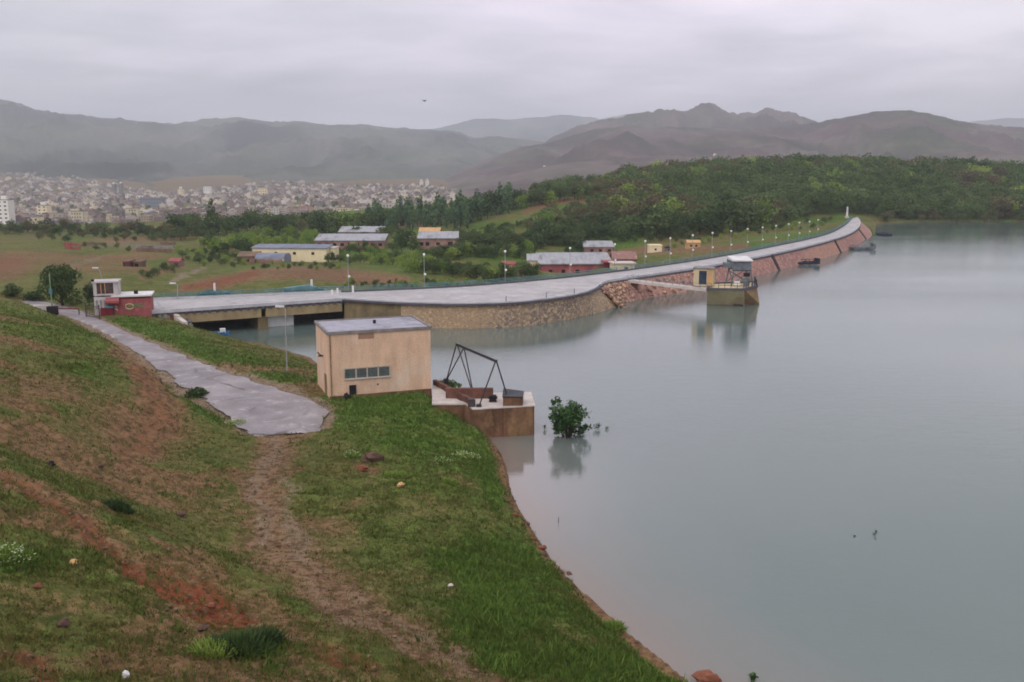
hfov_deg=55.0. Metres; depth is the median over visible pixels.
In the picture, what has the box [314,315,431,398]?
pump house
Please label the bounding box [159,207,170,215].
town block
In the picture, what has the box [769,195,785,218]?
broadleaf tree
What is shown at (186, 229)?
field tree
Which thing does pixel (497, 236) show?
dark bush
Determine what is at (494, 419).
intake pier
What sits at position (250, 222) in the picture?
dark tree
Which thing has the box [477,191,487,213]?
slim tree
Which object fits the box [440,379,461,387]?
shore bush
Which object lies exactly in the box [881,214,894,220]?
lakeside tree
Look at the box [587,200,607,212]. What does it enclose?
budding tree
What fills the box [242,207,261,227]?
dark tree
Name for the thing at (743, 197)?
broadleaf tree
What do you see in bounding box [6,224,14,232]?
belt tree
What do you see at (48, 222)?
belt tree
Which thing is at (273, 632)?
grass tussock
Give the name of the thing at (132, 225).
belt tree
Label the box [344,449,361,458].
flowering clump
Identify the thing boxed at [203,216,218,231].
dark tree
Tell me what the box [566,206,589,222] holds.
budding tree
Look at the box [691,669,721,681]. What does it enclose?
shore rock
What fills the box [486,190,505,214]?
slim tree
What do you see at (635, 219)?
broadleaf tree
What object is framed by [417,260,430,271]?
leafy bush
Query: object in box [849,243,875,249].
floating jetty
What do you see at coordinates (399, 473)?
weed clump
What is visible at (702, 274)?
door
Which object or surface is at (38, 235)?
hedge bush
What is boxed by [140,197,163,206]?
blue hall
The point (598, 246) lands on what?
long shed
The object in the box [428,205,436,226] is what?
poplar tree
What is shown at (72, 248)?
field wall
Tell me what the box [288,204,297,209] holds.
town block
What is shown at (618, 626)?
shore clump
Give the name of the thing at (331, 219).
green tree
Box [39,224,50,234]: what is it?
belt tree
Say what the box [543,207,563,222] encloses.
budding tree
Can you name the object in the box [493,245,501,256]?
hollow bush
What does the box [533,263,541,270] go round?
dark bush
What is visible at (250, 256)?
stone shed
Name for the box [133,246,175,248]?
field wall
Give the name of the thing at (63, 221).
belt tree
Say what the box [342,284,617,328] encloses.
retaining wall
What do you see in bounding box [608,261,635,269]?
cream hut
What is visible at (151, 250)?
field wall
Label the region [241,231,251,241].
bright bush
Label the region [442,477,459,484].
weed clump
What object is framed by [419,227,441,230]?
brick house
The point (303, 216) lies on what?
dusky tree
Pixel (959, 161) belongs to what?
tall tree
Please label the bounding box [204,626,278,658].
green clump
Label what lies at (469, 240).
dark bush
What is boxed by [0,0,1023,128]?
sky
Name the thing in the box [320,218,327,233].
dark tree
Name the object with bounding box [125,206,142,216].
town block
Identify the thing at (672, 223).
dark tree
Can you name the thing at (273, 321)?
spillway wall
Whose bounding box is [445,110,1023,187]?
brown hills
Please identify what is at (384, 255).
bright bush
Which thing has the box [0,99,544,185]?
mountain range
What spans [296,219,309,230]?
dusky tree
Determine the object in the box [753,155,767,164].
tall tree
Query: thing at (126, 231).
belt tree
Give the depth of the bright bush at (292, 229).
407.85 m
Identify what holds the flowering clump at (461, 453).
on the ground at (26, 257)
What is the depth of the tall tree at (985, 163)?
599.54 m
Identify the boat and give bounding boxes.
[211,328,229,335]
[876,232,892,235]
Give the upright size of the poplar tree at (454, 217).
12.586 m
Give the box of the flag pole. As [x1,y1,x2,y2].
[49,274,52,305]
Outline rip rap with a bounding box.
[602,272,693,307]
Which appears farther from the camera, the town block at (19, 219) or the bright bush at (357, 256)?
the town block at (19, 219)
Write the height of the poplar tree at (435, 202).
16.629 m
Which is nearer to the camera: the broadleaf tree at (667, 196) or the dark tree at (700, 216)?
the dark tree at (700, 216)
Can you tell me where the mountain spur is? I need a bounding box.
[466,136,542,153]
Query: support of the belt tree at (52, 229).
on the ground at (26, 257)
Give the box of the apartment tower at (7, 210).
[0,196,15,223]
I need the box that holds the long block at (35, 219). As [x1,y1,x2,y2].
[21,216,43,223]
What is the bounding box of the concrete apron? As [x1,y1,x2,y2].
[432,385,466,420]
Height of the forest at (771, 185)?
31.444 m
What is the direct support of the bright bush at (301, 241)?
on the ground at (26, 257)
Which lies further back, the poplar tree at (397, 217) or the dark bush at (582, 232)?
the poplar tree at (397, 217)
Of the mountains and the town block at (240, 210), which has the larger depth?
the mountains
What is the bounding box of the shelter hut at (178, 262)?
[168,258,184,266]
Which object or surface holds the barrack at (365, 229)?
on the ground at (26, 257)
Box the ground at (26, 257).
[0,175,1023,681]
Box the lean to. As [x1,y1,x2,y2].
[601,260,613,267]
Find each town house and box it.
[45,218,58,223]
[127,215,138,221]
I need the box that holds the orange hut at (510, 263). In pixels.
[501,261,516,266]
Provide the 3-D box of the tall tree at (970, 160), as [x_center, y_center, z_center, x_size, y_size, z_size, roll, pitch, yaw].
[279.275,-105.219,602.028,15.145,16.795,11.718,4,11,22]
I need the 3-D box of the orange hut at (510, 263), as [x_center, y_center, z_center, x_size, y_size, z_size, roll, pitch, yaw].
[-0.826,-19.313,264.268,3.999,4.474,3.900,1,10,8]
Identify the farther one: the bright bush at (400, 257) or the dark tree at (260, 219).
the dark tree at (260, 219)
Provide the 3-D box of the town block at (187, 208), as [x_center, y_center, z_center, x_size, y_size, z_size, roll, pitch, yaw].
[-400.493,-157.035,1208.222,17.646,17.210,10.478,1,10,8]
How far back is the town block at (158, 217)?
1014.16 m
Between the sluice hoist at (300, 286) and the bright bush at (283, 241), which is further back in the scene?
the bright bush at (283, 241)
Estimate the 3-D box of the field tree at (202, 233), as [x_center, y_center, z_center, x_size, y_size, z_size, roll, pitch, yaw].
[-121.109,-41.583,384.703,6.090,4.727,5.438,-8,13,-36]
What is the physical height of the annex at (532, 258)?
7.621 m
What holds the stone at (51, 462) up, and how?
on the ground at (26, 257)
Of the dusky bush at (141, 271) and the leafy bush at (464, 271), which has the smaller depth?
the dusky bush at (141, 271)
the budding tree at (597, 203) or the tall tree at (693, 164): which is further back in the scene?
the tall tree at (693, 164)
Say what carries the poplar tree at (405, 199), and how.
on the ground at (26, 257)
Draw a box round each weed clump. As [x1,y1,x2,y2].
[382,470,413,478]
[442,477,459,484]
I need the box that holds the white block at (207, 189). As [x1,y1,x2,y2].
[203,186,211,193]
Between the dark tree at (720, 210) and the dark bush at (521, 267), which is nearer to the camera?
the dark bush at (521, 267)
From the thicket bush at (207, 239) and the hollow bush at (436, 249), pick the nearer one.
the hollow bush at (436, 249)
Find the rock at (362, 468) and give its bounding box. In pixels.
[357,465,368,471]
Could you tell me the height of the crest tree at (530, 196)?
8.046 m
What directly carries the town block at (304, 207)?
on the ground at (26, 257)
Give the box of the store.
[609,251,636,260]
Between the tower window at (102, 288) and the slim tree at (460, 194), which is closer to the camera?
the tower window at (102, 288)
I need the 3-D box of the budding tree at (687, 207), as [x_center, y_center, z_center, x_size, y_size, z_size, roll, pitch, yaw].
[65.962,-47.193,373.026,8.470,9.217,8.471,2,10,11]
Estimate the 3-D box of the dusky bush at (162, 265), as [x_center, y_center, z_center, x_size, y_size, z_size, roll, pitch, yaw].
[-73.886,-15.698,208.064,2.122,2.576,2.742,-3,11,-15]
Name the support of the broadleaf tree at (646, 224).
on the ground at (26, 257)
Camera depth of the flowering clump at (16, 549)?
42.96 m
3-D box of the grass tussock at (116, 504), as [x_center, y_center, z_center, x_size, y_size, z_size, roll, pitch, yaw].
[-21.988,9.246,55.003,1.803,1.185,1.739,-8,13,-37]
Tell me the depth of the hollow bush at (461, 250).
281.55 m
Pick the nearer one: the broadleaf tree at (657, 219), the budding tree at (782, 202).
the broadleaf tree at (657, 219)
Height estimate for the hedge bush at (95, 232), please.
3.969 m
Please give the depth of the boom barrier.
145.05 m
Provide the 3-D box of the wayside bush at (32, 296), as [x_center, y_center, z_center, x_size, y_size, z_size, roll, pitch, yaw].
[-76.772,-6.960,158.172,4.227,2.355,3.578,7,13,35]
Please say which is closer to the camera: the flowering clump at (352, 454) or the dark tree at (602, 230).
the flowering clump at (352, 454)
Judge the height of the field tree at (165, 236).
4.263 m
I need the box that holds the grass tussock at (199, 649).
[184,636,238,658]
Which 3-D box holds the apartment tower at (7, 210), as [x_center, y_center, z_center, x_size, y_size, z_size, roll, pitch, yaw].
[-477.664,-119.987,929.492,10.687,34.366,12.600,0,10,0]
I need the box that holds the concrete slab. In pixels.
[32,304,55,306]
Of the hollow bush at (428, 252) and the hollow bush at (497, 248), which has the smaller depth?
the hollow bush at (428, 252)
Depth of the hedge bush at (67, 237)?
359.52 m
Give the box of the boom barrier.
[46,306,79,314]
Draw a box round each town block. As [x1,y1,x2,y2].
[15,216,33,223]
[16,205,29,210]
[20,209,36,214]
[49,211,71,219]
[53,216,72,223]
[70,208,91,220]
[87,209,98,215]
[95,216,105,222]
[105,210,121,217]
[106,214,118,222]
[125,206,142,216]
[141,214,152,221]
[153,215,164,220]
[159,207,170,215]
[173,208,187,214]
[180,206,191,211]
[197,208,207,212]
[219,209,228,215]
[236,206,247,214]
[244,203,257,212]
[271,206,279,215]
[278,206,289,211]
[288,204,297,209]
[298,204,313,211]
[337,205,351,210]
[354,201,365,208]
[379,200,393,207]
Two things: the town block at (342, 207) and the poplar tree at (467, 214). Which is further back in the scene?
the town block at (342, 207)
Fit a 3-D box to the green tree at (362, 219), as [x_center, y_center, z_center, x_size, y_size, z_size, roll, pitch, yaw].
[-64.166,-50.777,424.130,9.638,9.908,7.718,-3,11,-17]
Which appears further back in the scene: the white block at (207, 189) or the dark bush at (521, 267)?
the white block at (207, 189)
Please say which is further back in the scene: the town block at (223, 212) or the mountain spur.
the mountain spur
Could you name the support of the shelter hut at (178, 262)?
on the ground at (26, 257)
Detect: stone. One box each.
[33,582,42,588]
[46,461,55,465]
[57,616,69,627]
[69,559,77,565]
[178,511,185,516]
[197,622,208,631]
[206,602,216,610]
[397,482,404,486]
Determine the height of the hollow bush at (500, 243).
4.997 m
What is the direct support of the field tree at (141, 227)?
on the ground at (26, 257)
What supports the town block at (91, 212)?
on the ground at (26, 257)
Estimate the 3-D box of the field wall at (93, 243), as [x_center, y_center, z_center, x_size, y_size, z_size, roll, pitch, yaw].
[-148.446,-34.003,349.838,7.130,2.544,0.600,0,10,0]
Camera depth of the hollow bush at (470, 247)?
287.05 m
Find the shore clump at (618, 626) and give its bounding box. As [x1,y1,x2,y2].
[601,616,628,634]
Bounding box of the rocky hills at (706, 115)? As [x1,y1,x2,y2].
[543,103,816,143]
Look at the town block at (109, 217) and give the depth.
1002.17 m
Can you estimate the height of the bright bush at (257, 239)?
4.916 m
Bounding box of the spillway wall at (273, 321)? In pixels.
[192,303,343,326]
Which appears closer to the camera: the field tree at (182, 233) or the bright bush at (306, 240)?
the bright bush at (306, 240)
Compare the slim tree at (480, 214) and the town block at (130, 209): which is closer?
the slim tree at (480, 214)
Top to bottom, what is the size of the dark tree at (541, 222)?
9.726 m
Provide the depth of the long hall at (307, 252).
267.30 m
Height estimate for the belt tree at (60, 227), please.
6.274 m
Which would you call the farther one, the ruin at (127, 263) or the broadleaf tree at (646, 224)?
the broadleaf tree at (646, 224)
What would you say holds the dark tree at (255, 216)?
on the ground at (26, 257)
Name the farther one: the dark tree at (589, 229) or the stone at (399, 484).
the dark tree at (589, 229)
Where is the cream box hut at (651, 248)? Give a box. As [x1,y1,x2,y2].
[647,244,661,252]
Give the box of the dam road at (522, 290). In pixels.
[341,217,858,301]
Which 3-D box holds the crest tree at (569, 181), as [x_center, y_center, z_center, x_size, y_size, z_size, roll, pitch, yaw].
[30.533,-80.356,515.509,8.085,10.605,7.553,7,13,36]
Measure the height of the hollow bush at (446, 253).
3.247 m
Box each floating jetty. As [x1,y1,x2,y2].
[797,258,819,264]
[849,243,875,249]
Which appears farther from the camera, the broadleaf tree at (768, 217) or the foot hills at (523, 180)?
the foot hills at (523, 180)
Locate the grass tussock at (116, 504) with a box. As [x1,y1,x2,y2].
[102,495,134,514]
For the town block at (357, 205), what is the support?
on the ground at (26, 257)
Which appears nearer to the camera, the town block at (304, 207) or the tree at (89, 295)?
the tree at (89, 295)
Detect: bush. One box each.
[0,282,22,296]
[19,291,44,300]
[34,231,43,238]
[47,233,55,238]
[63,234,71,241]
[78,231,85,236]
[92,229,98,236]
[118,232,129,240]
[137,269,146,275]
[142,271,152,278]
[151,267,162,274]
[159,261,167,268]
[169,264,179,272]
[174,244,181,252]
[178,250,186,257]
[184,386,209,398]
[192,255,205,263]
[197,237,205,247]
[203,235,218,246]
[205,236,221,250]
[211,246,219,251]
[216,258,227,264]
[218,241,231,251]
[222,234,234,246]
[228,239,239,250]
[233,240,246,250]
[239,243,251,250]
[239,258,247,264]
[240,237,253,249]
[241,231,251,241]
[252,235,261,245]
[260,236,275,243]
[263,227,271,234]
[272,236,281,243]
[279,232,289,243]
[280,229,290,240]
[287,224,296,235]
[293,232,300,241]
[298,235,305,243]
[302,230,313,243]
[324,253,330,261]
[328,251,338,262]
[336,254,345,262]
[345,245,352,251]
[353,246,363,251]
[354,253,367,261]
[364,245,373,254]
[371,253,381,264]
[379,246,389,252]
[380,252,388,261]
[385,242,396,249]
[390,249,401,258]
[394,255,404,264]
[397,256,415,271]
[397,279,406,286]
[409,257,430,270]
[411,257,423,271]
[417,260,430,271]
[425,249,434,256]
[426,257,440,273]
[430,245,444,257]
[430,264,440,273]
[433,258,447,273]
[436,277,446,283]
[439,245,451,255]
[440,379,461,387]
[443,263,459,275]
[444,251,450,259]
[447,247,461,258]
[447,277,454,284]
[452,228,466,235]
[454,237,463,245]
[454,241,471,254]
[455,246,464,257]
[456,262,466,275]
[459,231,470,237]
[459,237,474,243]
[460,266,472,277]
[461,243,472,255]
[463,240,475,255]
[464,263,477,278]
[465,233,479,244]
[466,244,475,254]
[467,234,486,246]
[468,229,480,235]
[472,263,480,276]
[474,248,480,255]
[475,242,490,255]
[477,267,491,280]
[480,246,490,256]
[482,233,497,246]
[482,265,499,280]
[486,232,504,247]
[488,271,497,278]
[489,248,498,258]
[493,230,508,237]
[493,239,507,252]
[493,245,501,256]
[498,262,507,274]
[502,227,514,244]
[502,245,511,254]
[502,266,518,281]
[503,270,511,281]
[505,232,520,245]
[508,247,517,257]
[512,260,532,274]
[513,247,525,256]
[515,235,525,246]
[518,243,526,250]
[518,266,532,276]
[519,230,536,239]
[521,249,529,257]
[524,239,535,252]
[527,266,540,276]
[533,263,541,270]
[537,237,547,247]
[548,396,592,437]
[567,232,585,244]
[573,244,579,251]
[578,229,589,241]
[624,232,631,239]
[631,234,637,242]
[636,228,646,236]
[646,234,654,241]
[663,230,673,237]
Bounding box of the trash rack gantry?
[444,343,506,406]
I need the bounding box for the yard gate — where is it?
[85,303,99,318]
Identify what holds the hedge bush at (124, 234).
on the ground at (26, 257)
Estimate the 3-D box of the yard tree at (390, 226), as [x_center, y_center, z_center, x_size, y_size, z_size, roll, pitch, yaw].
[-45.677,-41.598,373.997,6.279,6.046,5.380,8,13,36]
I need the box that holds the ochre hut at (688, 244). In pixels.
[685,240,700,248]
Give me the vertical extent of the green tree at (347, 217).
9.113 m
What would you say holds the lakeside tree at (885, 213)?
on the ground at (26, 257)
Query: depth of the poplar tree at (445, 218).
404.17 m
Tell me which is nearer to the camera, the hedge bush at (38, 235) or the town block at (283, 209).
the hedge bush at (38, 235)
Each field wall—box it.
[64,242,81,245]
[65,246,80,249]
[84,242,104,244]
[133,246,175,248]
[136,248,171,251]
[160,242,175,244]
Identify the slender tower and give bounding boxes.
[112,182,116,192]
[118,182,123,193]
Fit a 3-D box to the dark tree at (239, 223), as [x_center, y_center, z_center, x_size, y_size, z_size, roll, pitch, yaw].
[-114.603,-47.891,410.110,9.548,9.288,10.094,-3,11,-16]
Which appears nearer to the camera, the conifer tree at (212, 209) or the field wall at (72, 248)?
the field wall at (72, 248)
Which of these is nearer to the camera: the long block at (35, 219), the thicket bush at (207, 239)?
the thicket bush at (207, 239)
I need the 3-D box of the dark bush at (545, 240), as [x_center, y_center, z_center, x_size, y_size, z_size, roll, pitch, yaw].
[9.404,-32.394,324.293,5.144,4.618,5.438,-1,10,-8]
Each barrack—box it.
[314,234,387,248]
[338,226,384,233]
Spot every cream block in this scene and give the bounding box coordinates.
[177,187,184,195]
[258,187,267,194]
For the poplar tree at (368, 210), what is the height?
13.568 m
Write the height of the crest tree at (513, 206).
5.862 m
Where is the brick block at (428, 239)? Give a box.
[417,231,458,248]
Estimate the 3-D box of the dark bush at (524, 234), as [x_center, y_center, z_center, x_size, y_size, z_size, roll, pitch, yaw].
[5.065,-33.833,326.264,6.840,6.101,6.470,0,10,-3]
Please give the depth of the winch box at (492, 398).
96.22 m
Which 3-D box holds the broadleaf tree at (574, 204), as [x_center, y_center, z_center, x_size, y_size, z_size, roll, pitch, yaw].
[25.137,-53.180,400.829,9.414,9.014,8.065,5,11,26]
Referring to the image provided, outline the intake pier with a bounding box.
[433,379,534,437]
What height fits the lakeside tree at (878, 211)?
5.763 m
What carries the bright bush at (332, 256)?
on the ground at (26, 257)
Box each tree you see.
[5,218,19,229]
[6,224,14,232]
[12,224,24,234]
[19,220,34,232]
[31,224,40,230]
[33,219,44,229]
[33,263,82,305]
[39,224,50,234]
[43,217,55,228]
[49,225,59,233]
[54,224,65,235]
[57,219,70,231]
[66,221,82,234]
[82,282,94,304]
[85,224,102,236]
[87,222,106,233]
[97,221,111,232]
[106,228,113,235]
[107,228,118,235]
[116,224,123,232]
[117,222,129,230]
[123,229,131,236]
[127,220,139,232]
[138,222,146,234]
[142,227,150,234]
[150,233,160,239]
[159,223,175,233]
[161,231,167,240]
[163,212,175,232]
[168,215,187,235]
[169,230,178,238]
[174,226,186,239]
[178,211,203,227]
[179,224,192,238]
[184,217,207,232]
[190,226,201,237]
[195,229,209,236]
[202,211,222,218]
[203,198,218,232]
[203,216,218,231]
[207,212,227,234]
[218,214,238,232]
[219,219,233,234]
[228,216,247,232]
[241,211,256,231]
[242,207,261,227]
[248,213,262,230]
[255,217,263,227]
[258,213,278,233]
[261,209,270,218]
[264,214,284,234]
[273,213,291,232]
[284,212,300,232]
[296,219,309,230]
[300,210,313,218]
[302,215,321,229]
[307,210,328,233]
[313,208,332,217]
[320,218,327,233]
[325,220,337,232]
[326,210,341,231]
[332,209,355,231]
[338,214,353,224]
[352,212,374,225]
[364,203,373,225]
[370,198,378,224]
[371,199,386,225]
[375,209,400,224]
[376,226,394,236]
[385,212,395,225]
[385,223,395,235]
[392,226,415,242]
[392,233,411,252]
[394,195,403,225]
[394,208,399,228]
[403,197,407,221]
[403,197,412,228]
[407,202,416,229]
[407,236,420,250]
[414,207,421,225]
[415,194,423,224]
[420,209,426,226]
[422,200,429,224]
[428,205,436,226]
[432,191,443,223]
[435,198,446,225]
[441,196,448,221]
[442,205,451,227]
[449,197,453,222]
[450,195,475,222]
[450,200,459,228]
[455,189,463,218]
[457,201,464,227]
[460,196,470,224]
[463,206,471,227]
[468,197,475,222]
[472,197,489,219]
[473,188,480,215]
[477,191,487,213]
[477,195,486,219]
[479,201,496,218]
[482,188,497,215]
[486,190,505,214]
[495,181,505,214]
[502,183,513,213]
[503,187,520,209]
[506,200,517,210]
[514,194,528,208]
[517,188,526,195]
[522,191,538,206]
[526,219,536,227]
[526,220,547,234]
[528,183,538,190]
[530,187,547,200]
[530,207,555,219]
[531,218,550,232]
[532,189,551,204]
[535,210,557,224]
[539,220,561,245]
[540,181,550,191]
[540,189,557,203]
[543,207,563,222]
[549,185,559,201]
[553,213,562,222]
[559,189,569,200]
[562,178,575,194]
[565,200,586,211]
[566,183,581,199]
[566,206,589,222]
[569,184,585,198]
[578,181,592,195]
[580,221,597,240]
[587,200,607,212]
[590,221,601,237]
[595,224,613,238]
[605,195,627,214]
[608,194,630,210]
[608,220,632,234]
[609,226,627,241]
[614,203,646,219]
[616,213,643,232]
[632,213,653,235]
[639,213,661,235]
[640,193,663,202]
[640,206,651,214]
[641,195,666,206]
[642,203,672,237]
[648,202,671,232]
[653,196,688,215]
[662,213,675,229]
[665,194,678,205]
[672,213,696,235]
[678,205,692,218]
[682,216,698,233]
[684,161,702,168]
[685,207,711,233]
[699,215,721,234]
[701,196,740,232]
[707,199,732,228]
[722,199,754,230]
[725,200,769,229]
[732,195,751,202]
[742,195,766,207]
[749,195,779,227]
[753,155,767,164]
[757,207,772,223]
[767,202,782,223]
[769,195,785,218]
[769,210,779,224]
[770,199,787,220]
[874,207,881,216]
[879,212,888,219]
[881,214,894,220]
[923,209,931,217]
[944,156,968,166]
[961,156,980,167]
[963,214,972,220]
[978,158,993,167]
[1001,159,1023,167]
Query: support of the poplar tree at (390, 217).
on the ground at (26, 257)
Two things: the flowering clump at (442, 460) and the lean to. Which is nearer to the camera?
the flowering clump at (442, 460)
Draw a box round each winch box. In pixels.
[488,395,496,401]
[502,388,523,405]
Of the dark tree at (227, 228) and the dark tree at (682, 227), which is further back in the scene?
the dark tree at (227, 228)
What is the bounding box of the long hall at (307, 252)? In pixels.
[251,244,332,261]
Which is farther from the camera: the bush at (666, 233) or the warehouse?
the bush at (666, 233)
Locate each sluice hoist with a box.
[196,283,233,295]
[284,279,328,291]
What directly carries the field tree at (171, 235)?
on the ground at (26, 257)
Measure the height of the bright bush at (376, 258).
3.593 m
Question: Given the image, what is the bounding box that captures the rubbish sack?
[343,393,350,399]
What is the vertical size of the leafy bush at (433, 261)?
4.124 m
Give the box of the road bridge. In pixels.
[152,286,344,328]
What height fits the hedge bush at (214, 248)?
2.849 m
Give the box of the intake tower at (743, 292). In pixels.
[693,256,758,304]
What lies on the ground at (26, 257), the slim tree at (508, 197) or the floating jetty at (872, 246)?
the slim tree at (508, 197)
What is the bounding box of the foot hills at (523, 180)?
[446,154,1023,196]
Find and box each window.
[96,283,113,293]
[344,365,390,379]
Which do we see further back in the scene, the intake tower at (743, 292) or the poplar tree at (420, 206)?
the poplar tree at (420, 206)
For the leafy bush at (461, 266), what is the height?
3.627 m
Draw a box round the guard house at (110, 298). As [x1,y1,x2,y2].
[91,279,153,316]
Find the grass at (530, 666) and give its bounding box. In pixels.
[0,300,700,681]
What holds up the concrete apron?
on the ground at (26, 257)
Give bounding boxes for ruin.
[122,259,135,266]
[132,260,146,266]
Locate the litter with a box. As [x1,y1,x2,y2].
[122,670,129,677]
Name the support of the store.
on the ground at (26, 257)
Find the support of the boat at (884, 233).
on the lake water
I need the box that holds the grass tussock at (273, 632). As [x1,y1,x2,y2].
[244,623,289,644]
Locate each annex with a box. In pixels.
[329,246,339,261]
[526,254,540,268]
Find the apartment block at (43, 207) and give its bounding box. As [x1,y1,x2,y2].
[36,202,51,213]
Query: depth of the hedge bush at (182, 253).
283.81 m
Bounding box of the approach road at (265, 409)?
[22,300,328,435]
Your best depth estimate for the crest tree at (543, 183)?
467.01 m
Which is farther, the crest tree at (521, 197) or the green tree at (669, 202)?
the crest tree at (521, 197)
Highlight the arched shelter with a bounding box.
[255,253,290,262]
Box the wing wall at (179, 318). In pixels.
[173,314,192,325]
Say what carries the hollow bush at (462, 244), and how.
on the ground at (26, 257)
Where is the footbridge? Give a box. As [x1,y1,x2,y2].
[627,275,711,291]
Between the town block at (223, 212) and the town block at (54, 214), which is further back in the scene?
the town block at (223, 212)
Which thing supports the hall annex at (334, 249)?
on the ground at (26, 257)
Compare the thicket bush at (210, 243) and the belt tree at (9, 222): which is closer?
the thicket bush at (210, 243)
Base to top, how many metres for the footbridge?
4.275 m
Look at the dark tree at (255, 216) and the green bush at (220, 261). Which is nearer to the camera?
the green bush at (220, 261)
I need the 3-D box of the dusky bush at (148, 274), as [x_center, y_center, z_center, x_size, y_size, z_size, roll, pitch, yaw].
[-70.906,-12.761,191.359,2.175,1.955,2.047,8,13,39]
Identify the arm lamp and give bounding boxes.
[275,305,287,371]
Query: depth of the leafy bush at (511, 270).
216.50 m
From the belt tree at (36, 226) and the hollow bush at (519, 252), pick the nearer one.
the hollow bush at (519, 252)
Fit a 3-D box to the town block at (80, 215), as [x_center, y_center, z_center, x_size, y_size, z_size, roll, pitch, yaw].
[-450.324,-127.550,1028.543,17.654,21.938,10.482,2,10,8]
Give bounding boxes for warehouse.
[536,252,610,272]
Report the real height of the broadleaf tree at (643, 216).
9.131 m
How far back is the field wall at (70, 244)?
344.49 m
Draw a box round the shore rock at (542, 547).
[538,545,546,549]
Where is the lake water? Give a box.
[192,221,1023,681]
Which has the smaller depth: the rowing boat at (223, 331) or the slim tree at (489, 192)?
the rowing boat at (223, 331)
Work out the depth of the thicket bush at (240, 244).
299.92 m
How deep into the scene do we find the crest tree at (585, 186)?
464.29 m
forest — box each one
[528,153,1023,219]
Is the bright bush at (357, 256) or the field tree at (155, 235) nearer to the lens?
the bright bush at (357, 256)
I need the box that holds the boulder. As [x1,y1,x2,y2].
[362,452,383,462]
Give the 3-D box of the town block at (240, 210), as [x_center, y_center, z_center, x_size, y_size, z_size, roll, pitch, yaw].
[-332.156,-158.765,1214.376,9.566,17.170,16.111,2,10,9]
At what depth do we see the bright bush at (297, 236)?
356.12 m
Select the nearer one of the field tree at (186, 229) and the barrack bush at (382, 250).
the barrack bush at (382, 250)
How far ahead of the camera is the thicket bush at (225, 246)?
300.49 m
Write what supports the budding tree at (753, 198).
on the ground at (26, 257)
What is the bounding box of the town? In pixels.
[0,171,456,212]
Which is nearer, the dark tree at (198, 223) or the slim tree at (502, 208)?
the dark tree at (198, 223)
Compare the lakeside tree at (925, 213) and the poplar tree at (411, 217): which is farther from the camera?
the lakeside tree at (925, 213)
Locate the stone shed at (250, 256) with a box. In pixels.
[236,251,261,263]
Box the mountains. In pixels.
[433,113,1023,141]
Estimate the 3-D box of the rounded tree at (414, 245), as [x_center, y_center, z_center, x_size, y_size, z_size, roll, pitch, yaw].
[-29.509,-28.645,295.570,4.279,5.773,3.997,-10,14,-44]
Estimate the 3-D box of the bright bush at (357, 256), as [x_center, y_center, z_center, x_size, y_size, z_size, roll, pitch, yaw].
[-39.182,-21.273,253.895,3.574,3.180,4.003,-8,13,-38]
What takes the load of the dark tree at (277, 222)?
on the ground at (26, 257)
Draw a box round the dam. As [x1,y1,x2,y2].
[341,216,871,300]
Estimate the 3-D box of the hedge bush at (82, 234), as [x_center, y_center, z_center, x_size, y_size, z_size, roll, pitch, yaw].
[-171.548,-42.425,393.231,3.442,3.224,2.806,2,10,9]
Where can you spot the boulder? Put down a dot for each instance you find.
(371, 457)
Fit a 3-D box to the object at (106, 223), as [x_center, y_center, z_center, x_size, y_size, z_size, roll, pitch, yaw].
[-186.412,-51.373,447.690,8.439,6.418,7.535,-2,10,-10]
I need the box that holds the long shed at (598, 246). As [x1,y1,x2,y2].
[582,241,614,252]
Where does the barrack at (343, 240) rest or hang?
on the ground at (26, 257)
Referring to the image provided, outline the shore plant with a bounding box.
[747,672,758,681]
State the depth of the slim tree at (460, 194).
457.54 m
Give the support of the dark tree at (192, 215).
on the ground at (26, 257)
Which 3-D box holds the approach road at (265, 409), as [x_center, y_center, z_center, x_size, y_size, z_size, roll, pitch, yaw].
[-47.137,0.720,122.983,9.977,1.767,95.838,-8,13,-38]
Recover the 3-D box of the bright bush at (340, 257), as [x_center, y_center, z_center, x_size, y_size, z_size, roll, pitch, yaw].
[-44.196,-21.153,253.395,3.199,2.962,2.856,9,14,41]
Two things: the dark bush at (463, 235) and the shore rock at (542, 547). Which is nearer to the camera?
the shore rock at (542, 547)
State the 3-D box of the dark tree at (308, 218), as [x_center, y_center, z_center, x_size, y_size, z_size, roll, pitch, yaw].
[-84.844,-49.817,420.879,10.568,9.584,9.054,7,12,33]
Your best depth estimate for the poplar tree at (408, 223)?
438.10 m
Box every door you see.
[324,373,326,394]
[699,271,706,284]
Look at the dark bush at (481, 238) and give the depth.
303.07 m
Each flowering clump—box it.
[0,540,37,564]
[225,419,247,426]
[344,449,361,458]
[435,456,452,463]
[452,450,479,459]
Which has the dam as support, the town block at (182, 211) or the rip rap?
the rip rap
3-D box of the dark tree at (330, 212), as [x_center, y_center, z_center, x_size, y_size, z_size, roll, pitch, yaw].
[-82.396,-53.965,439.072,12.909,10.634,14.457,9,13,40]
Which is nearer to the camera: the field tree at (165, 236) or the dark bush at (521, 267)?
the dark bush at (521, 267)
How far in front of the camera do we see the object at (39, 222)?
472.14 m

